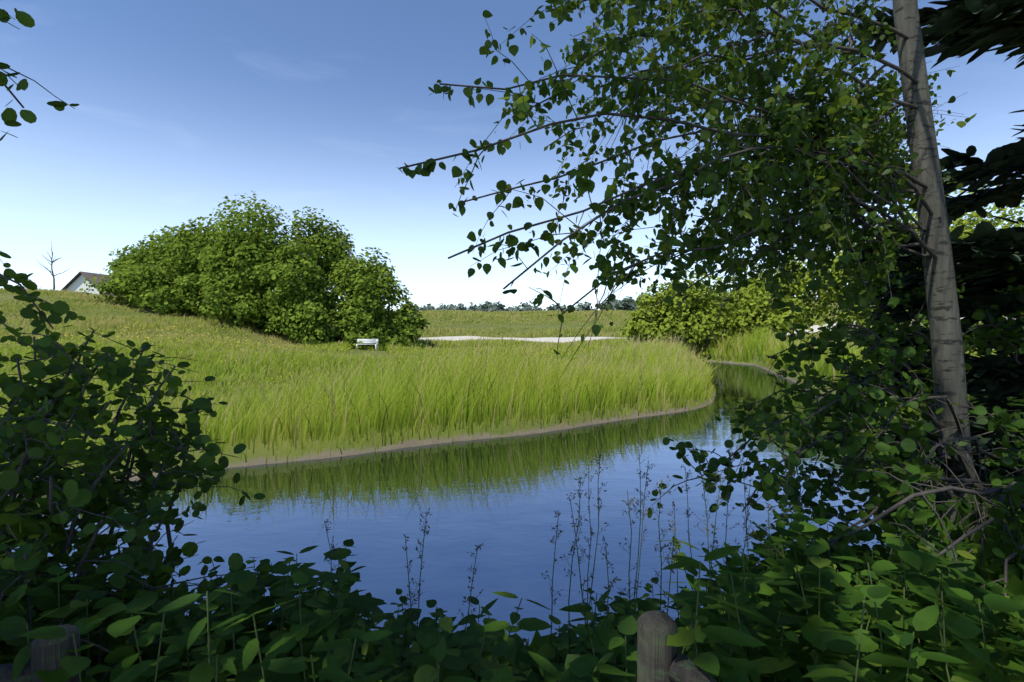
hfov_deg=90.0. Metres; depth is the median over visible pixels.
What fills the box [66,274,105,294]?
house walls
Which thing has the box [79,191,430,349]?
bushes
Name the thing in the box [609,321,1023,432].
bank reed
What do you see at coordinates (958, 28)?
spruce
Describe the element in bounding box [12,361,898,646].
pond water
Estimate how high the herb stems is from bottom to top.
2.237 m
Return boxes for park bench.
[356,339,378,349]
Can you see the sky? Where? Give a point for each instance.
(185, 106)
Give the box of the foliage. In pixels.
[409,292,817,317]
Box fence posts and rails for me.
[0,610,716,681]
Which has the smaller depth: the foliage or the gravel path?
the gravel path
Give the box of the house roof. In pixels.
[62,271,124,296]
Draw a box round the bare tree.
[37,243,69,290]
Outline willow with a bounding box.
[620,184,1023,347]
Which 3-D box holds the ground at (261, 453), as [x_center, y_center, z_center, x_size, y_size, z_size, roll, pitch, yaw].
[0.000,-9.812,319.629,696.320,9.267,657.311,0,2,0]
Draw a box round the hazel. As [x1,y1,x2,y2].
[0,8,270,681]
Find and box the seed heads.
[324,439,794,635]
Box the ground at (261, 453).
[0,292,996,535]
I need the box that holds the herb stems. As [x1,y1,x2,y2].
[26,435,1017,681]
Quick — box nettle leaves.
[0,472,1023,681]
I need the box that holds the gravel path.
[335,317,1006,342]
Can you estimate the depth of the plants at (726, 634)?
1.70 m
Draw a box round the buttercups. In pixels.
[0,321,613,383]
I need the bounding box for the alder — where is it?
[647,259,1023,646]
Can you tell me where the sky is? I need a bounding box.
[0,0,1023,310]
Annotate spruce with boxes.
[833,0,1023,503]
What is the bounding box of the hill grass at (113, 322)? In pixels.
[0,287,361,353]
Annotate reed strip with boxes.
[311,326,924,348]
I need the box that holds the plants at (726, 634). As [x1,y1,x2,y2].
[0,471,1023,681]
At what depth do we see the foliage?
185.15 m
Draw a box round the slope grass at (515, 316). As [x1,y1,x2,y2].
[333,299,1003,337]
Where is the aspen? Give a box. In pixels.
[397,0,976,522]
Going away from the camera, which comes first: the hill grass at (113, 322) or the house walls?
the hill grass at (113, 322)

